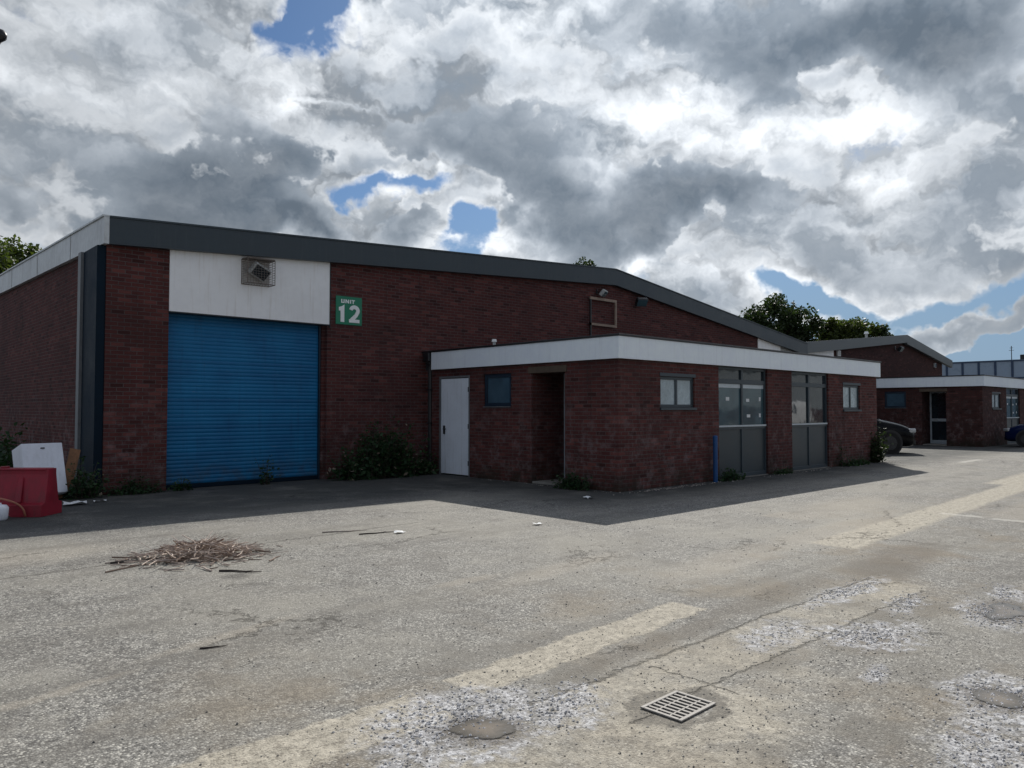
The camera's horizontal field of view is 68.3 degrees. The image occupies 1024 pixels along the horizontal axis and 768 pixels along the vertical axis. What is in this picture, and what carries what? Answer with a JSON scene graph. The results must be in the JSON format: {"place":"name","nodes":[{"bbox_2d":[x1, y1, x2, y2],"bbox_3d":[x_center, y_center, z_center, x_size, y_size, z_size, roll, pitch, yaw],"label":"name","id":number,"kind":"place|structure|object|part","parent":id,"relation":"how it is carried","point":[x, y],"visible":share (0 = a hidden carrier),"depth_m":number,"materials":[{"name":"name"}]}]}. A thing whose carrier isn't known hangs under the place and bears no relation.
{"place":"outdoors","nodes":[
{"label":"outdoors","id":0,"kind":"place"},
{"bbox_2d":[0,503,8,520],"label":"white tub","id":1,"kind":"object","parent":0,"point":[4,510],"visible":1,"depth_m":10.48,"materials":[{"name":"plastic"}]},
{"bbox_2d":[0,443,1023,767],"bbox_3d":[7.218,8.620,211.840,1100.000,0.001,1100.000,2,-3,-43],"label":"ground","id":2,"kind":"structure","parent":0,"point":[92,661],"depth_m":5.48,"materials":[{"name":"concrete"}]},
{"bbox_2d":[0,29,6,43],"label":"street lamp","id":3,"kind":"object","parent":2,"relation":"on","point":[3,36],"visible":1,"depth_m":8.96,"materials":[{"name":"black plastic"}]},
{"bbox_2d":[0,498,25,516],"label":"hose","id":4,"kind":"object","parent":2,"relation":"on","point":[20,506],"visible":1,"depth_m":10.70,"materials":[{"name":"orange rubber"}]},
{"bbox_2d":[0,422,28,467],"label":"bush","id":5,"kind":"object","parent":2,"relation":"on","point":[6,459],"visible":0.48,"depth_m":16.43,"materials":[{"name":"green plant"}]},
{"bbox_2d":[0,234,41,273],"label":"tree","id":6,"kind":"object","parent":2,"relation":"on","point":[7,261],"visible":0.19,"depth_m":47.12,"materials":[{"name":"green plant"}]},
{"bbox_2d":[0,466,61,516],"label":"road barrier","id":7,"kind":"object","parent":2,"relation":"on","point":[32,492],"visible":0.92,"depth_m":10.96,"materials":[{"name":"red plastic"}]},
{"bbox_2d":[12,443,67,494],"bbox_3d":[-8.087,1.500,12.910,0.681,0.974,0.640,-1,-2,37],"label":"dumped cabinet","id":8,"kind":"object","parent":2,"relation":"on","point":[42,455],"visible":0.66,"depth_m":12.84,"materials":[{"name":"white plastic"}]},
{"bbox_3d":[-7.933,1.430,12.796,0.296,0.841,0.640,-1,-2,37],"label":"door","id":9,"kind":"part","parent":8,"relation":"part of","materials":[{"name":"white metal"}]},
{"bbox_2d":[58,448,80,498],"bbox_3d":[-7.735,1.571,13.187,0.137,0.891,0.427,0,-2,3],"label":"wood plank","id":10,"kind":"object","parent":2,"relation":"on","point":[73,456],"visible":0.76,"depth_m":13.23,"materials":[{"name":"brown wood"}]},
{"bbox_2d":[63,500,86,504],"bbox_3d":[-7.080,1.920,12.210,0.360,0.059,0.253,2,-3,-43],"label":"litter scrap","id":11,"kind":"object","parent":2,"relation":"on","point":[73,502],"visible":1,"depth_m":12.19,"materials":[{"name":"paper"}]},
{"bbox_2d":[58,456,111,500],"bbox_3d":[-7.465,1.665,13.101,0.920,0.823,0.702,2,-3,-43],"label":"weed","id":12,"kind":"object","parent":2,"relation":"on","point":[78,488],"visible":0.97,"depth_m":13.11,"materials":[{"name":"green plant"}]},
{"bbox_2d":[103,474,169,495],"bbox_3d":[-6.840,1.864,13.814,1.132,0.402,0.510,2,-3,-43],"label":"weed","id":13,"kind":"object","parent":2,"relation":"on","point":[131,489],"visible":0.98,"depth_m":13.76,"materials":[{"name":"green plant"}]},
{"bbox_2d":[110,557,170,563],"bbox_3d":[-3.772,1.798,7.718,0.599,0.019,0.080,1,-2,-37],"label":"stick","id":14,"kind":"object","parent":2,"relation":"on","point":[131,560],"visible":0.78,"depth_m":7.64,"materials":[{"name":"brown wood"}]},
{"bbox_2d":[170,478,192,490],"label":"weed","id":15,"kind":"object","parent":2,"relation":"on","point":[178,487],"visible":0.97,"depth_m":14.35,"materials":[{"name":"green plant"}]},
{"bbox_2d":[105,530,287,572],"bbox_3d":[-3.273,1.702,7.963,1.739,0.229,1.579,0,-2,-4],"label":"twig pile","id":16,"kind":"object","parent":2,"relation":"on","point":[201,547],"visible":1,"depth_m":7.81,"materials":[{"name":"brown plant"}]},
{"bbox_2d":[200,645,226,648],"bbox_3d":[-1.938,1.708,4.903,0.172,0.012,0.019,1,-2,-22],"label":"stick","id":17,"kind":"object","parent":2,"relation":"on","point":[211,647],"visible":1,"depth_m":4.89,"materials":[{"name":"brown wood"}]},
{"bbox_2d":[219,570,261,571],"bbox_3d":[-2.582,1.781,7.193,0.423,0.020,0.071,0,-2,8],"label":"stick","id":18,"kind":"object","parent":2,"relation":"on","point":[237,571],"visible":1,"depth_m":7.18,"materials":[{"name":"brown wood"}]},
{"bbox_2d":[255,456,280,484],"bbox_3d":[-5.056,1.767,15.520,0.452,0.646,0.484,0,-2,14],"label":"weed","id":19,"kind":"object","parent":2,"relation":"on","point":[267,477],"visible":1,"depth_m":15.53,"materials":[{"name":"green plant"}]},
{"bbox_2d":[322,530,362,532],"bbox_3d":[-2.121,1.861,9.547,0.549,0.016,0.081,1,-2,-23],"label":"stick","id":20,"kind":"object","parent":2,"relation":"on","point":[341,531],"visible":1,"depth_m":9.51,"materials":[{"name":"brown wood"}]},
{"bbox_2d":[359,531,393,534],"bbox_3d":[-1.678,1.858,9.443,0.500,0.016,0.089,1,-2,-31],"label":"stick","id":21,"kind":"object","parent":2,"relation":"on","point":[374,533],"visible":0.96,"depth_m":9.38,"materials":[{"name":"brown wood"}]},
{"bbox_2d":[326,416,438,480],"bbox_3d":[-2.877,1.402,17.183,2.926,1.618,1.319,2,-3,-43],"label":"bush","id":22,"kind":"object","parent":2,"relation":"on","point":[388,458],"visible":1,"depth_m":16.91,"materials":[{"name":"green plant"}]},
{"bbox_2d":[0,214,807,494],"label":"warehouse","id":23,"kind":"structure","parent":2,"relation":"on","point":[167,353],"depth_m":16.31,"materials":[{"name":"red brick"}]},
{"bbox_2d":[241,256,275,286],"bbox_3d":[-5.210,-2.300,15.508,0.599,0.532,0.315,2,-3,-43],"label":"caged floodlight","id":24,"kind":"object","parent":23,"relation":"attached to","point":[256,272],"visible":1,"depth_m":15.47,"materials":[{"name":"metal"}]},
{"bbox_2d":[335,295,361,325],"bbox_3d":[-3.696,-1.660,17.111,0.670,0.640,0.033,2,-3,-43],"label":"unit sign","id":25,"kind":"object","parent":23,"relation":"attached to","point":[348,310],"visible":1,"depth_m":17.10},
{"bbox_2d":[596,289,607,296],"bbox_3d":[2.736,-2.774,22.980,0.329,0.242,0.300,-1,-2,24],"label":"floodlight","id":26,"kind":"object","parent":23,"relation":"attached to","point":[603,293],"visible":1,"depth_m":22.86,"materials":[{"name":"black plastic"}]},
{"bbox_2d":[589,296,616,335],"bbox_3d":[2.772,-2.025,23.115,1.240,1.190,0.120,2,-3,-43],"label":"sign frame","id":27,"kind":"object","parent":23,"relation":"attached to","point":[591,298],"visible":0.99,"depth_m":22.95,"materials":[{"name":"beige metal"}]},
{"bbox_2d":[635,297,647,306],"bbox_3d":[4.134,-2.642,24.244,0.375,0.302,0.411,0,-2,-14],"label":"floodlight","id":28,"kind":"object","parent":23,"relation":"attached to","point":[641,301],"visible":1,"depth_m":24.10,"materials":[{"name":"black plastic"}]},
{"bbox_2d":[412,450,437,474],"bbox_3d":[-2.050,1.894,17.929,0.627,0.752,0.575,-1,-2,16],"label":"bush","id":29,"kind":"object","parent":2,"relation":"on","point":[425,465],"visible":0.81,"depth_m":17.85,"materials":[{"name":"green plant"}]},
{"bbox_2d":[450,719,514,738],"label":"puddle","id":30,"kind":"object","parent":2,"relation":"on","point":[492,730],"visible":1,"depth_m":3.65,"materials":[{"name":"liquid"}]},
{"bbox_2d":[4,487,1023,767],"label":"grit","id":31,"kind":"object","parent":2,"relation":"on","point":[626,655],"visible":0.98,"depth_m":4.55,"materials":[{"name":"grey gravel"}]},
{"bbox_2d":[551,468,592,490],"bbox_3d":[1.194,1.867,14.621,0.503,0.473,1.003,2,-3,-43],"label":"weed","id":32,"kind":"object","parent":2,"relation":"on","point":[568,483],"visible":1,"depth_m":14.51,"materials":[{"name":"green plant"}]},
{"bbox_2d":[573,257,595,265],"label":"tree","id":33,"kind":"object","parent":2,"relation":"on","point":[590,262],"visible":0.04,"depth_m":74.47,"materials":[{"name":"green plant"}]},
{"bbox_2d":[422,333,880,491],"bbox_3d":[4.359,0.750,20.366,12.335,2.964,6.145,2,-3,-43],"label":"office annex","id":34,"kind":"object","parent":2,"relation":"on","point":[618,412],"visible":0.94,"depth_m":16.34,"materials":[{"name":"red brick"}]},
{"bbox_2d":[439,375,469,476],"bbox_3d":[-1.335,0.976,17.697,0.140,2.330,1.140,2,-3,-43],"label":"door","id":35,"kind":"structure","parent":34,"relation":"in","point":[454,391],"depth_m":17.69,"materials":[{"name":"white plastic"}]},
{"bbox_2d":[483,373,510,406],"bbox_3d":[-0.305,0.144,16.620,0.120,0.736,0.900,2,-3,-43],"label":"window","id":36,"kind":"structure","parent":34,"relation":"in","point":[497,386],"depth_m":16.65,"materials":[{"name":"blue glass"}]},
{"bbox_2d":[564,373,564,476],"bbox_3d":[1.470,0.898,16.125,0.068,2.280,0.946,2,-3,-43],"label":"door","id":37,"kind":"structure","parent":34,"relation":"in","point":[564,373],"depth_m":16.44,"materials":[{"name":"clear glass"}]},
{"bbox_2d":[660,372,696,409],"bbox_3d":[3.378,0.161,15.461,1.260,0.750,0.140,2,-3,-43],"label":"window","id":38,"kind":"structure","parent":34,"relation":"in","point":[676,390],"depth_m":15.46,"materials":[{"name":"grey glass"}]},
{"bbox_2d":[843,382,861,411],"bbox_3d":[9.512,0.369,21.188,1.170,0.805,0.140,2,-3,-43],"label":"window","id":39,"kind":"structure","parent":34,"relation":"in","point":[850,393],"depth_m":21.19,"materials":[{"name":"white glass"}]},
{"bbox_2d":[868,422,892,462],"bbox_3d":[10.670,1.772,22.128,0.729,1.304,0.924,0,-2,0],"label":"climbing plant","id":40,"kind":"object","parent":34,"relation":"attached to","point":[877,452],"visible":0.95,"depth_m":21.93,"materials":[{"name":"green plant"}]},
{"bbox_2d":[640,690,715,721],"bbox_3d":[0.868,1.676,3.932,0.330,0.010,0.250,2,-3,-44],"label":"drain cover","id":41,"kind":"object","parent":2,"relation":"on","point":[682,706],"visible":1,"depth_m":3.92,"materials":[{"name":"metal"}]},
{"bbox_2d":[713,435,717,481],"bbox_3d":[4.334,1.592,16.074,0.106,0.990,0.106,2,-3,-43],"label":"bollard","id":42,"kind":"object","parent":2,"relation":"on","point":[715,458],"visible":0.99,"depth_m":16.04,"materials":[{"name":"blue metal"}]},
{"bbox_2d":[718,467,745,481],"bbox_3d":[4.804,1.976,16.448,1.081,0.347,0.370,2,-3,-43],"label":"weed","id":43,"kind":"object","parent":2,"relation":"on","point":[728,475],"visible":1,"depth_m":16.35,"materials":[{"name":"green plant"}]},
{"bbox_2d":[739,293,826,341],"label":"tree","id":44,"kind":"object","parent":2,"relation":"on","point":[789,322],"visible":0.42,"depth_m":64.33,"materials":[{"name":"green plant"}]},
{"bbox_2d":[772,467,794,474],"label":"weed","id":45,"kind":"object","parent":2,"relation":"on","point":[782,471],"visible":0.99,"depth_m":17.98,"materials":[{"name":"green plant"}]},
{"bbox_2d":[835,441,850,466],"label":"weed","id":46,"kind":"object","parent":2,"relation":"on","point":[841,461],"visible":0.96,"depth_m":20.38,"materials":[{"name":"green plant"}]},
{"bbox_2d":[814,316,881,340],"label":"tree","id":47,"kind":"object","parent":2,"relation":"on","point":[851,328],"visible":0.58,"depth_m":64.28,"materials":[{"name":"green plant"}]},
{"bbox_2d":[844,456,870,466],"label":"weed","id":48,"kind":"object","parent":2,"relation":"on","point":[854,462],"visible":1,"depth_m":20.76,"materials":[{"name":"green plant"}]},
{"bbox_2d":[861,323,893,336],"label":"tree","id":49,"kind":"object","parent":2,"relation":"on","point":[884,329],"visible":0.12,"depth_m":64.95,"materials":[{"name":"green plant"}]},
{"bbox_2d":[877,418,915,453],"bbox_3d":[12.011,1.542,27.251,4.420,1.934,2.190,-1,-2,17],"label":"parked car","id":50,"kind":"object","parent":2,"relation":"on","point":[900,437],"visible":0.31,"depth_m":25.95,"materials":[{"name":"black paint"}]},
{"bbox_2d":[876,375,1023,446],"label":"office annex","id":51,"kind":"object","parent":2,"relation":"on","point":[971,410],"visible":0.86,"depth_m":32.60,"materials":[{"name":"brick"}]},
{"bbox_2d":[885,391,905,407],"bbox_3d":[16.985,0.694,33.392,0.060,0.716,0.896,2,-3,-43],"label":"window","id":52,"kind":"structure","parent":51,"relation":"in","point":[892,399],"depth_m":33.39,"materials":[{"name":"blue glass"}]},
{"bbox_2d":[930,392,946,443],"bbox_3d":[18.738,1.457,32.876,0.068,2.280,0.946,2,-3,-43],"label":"door","id":53,"kind":"structure","parent":51,"relation":"in","point":[938,435],"depth_m":32.98,"materials":[{"name":"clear glass"}]},
{"bbox_2d":[992,392,1001,409],"bbox_3d":[20.646,0.720,32.212,1.260,0.750,0.140,2,-3,-43],"label":"window","id":54,"kind":"structure","parent":51,"relation":"in","point":[995,396],"depth_m":32.24,"materials":[{"name":"white glass"}]},
{"bbox_2d":[973,689,1023,707],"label":"puddle","id":55,"kind":"object","parent":2,"relation":"on","point":[982,694],"visible":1,"depth_m":4.03,"materials":[{"name":"liquid"}]},
{"bbox_2d":[983,603,1023,620],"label":"puddle","id":56,"kind":"object","parent":2,"relation":"on","point":[1010,611],"visible":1,"depth_m":5.77,"materials":[{"name":"liquid"}]},
{"bbox_2d":[1003,424,1023,446],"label":"parked car","id":57,"kind":"object","parent":2,"relation":"on","point":[1015,433],"visible":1,"depth_m":30.91,"materials":[{"name":"blue paint"}]},
{"bbox_2d":[0,0,1023,361],"label":"sky","id":58,"kind":"structure","parent":0,"point":[845,159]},
{"bbox_2d":[331,575,1023,767],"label":"gravel","id":59,"kind":"structure","parent":0,"point":[845,633],"depth_m":3.94,"materials":[{"name":"grey gravel"}]},
{"bbox_2d":[503,461,898,497],"bbox_3d":[5.446,2.174,19.142,12.891,0.033,4.773,2,-3,-43],"label":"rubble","id":60,"kind":"object","parent":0,"point":[681,486],"visible":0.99,"depth_m":15.26,"materials":[{"name":"stone"}]},
{"bbox_2d":[806,335,952,377],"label":"warehouse","id":61,"kind":"structure","parent":0,"point":[914,358],"depth_m":40.32,"materials":[{"name":"brown brick"}]},
{"bbox_2d":[895,346,903,351],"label":"floodlight","id":62,"kind":"object","parent":61,"relation":"attached to","point":[900,349],"visible":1,"depth_m":40.46,"materials":[{"name":"black plastic"}]},
{"bbox_2d":[942,359,1023,378],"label":"clad building","id":63,"kind":"structure","parent":0,"point":[1010,368],"depth_m":61.18,"materials":[{"name":"grey metal"}]}
]}

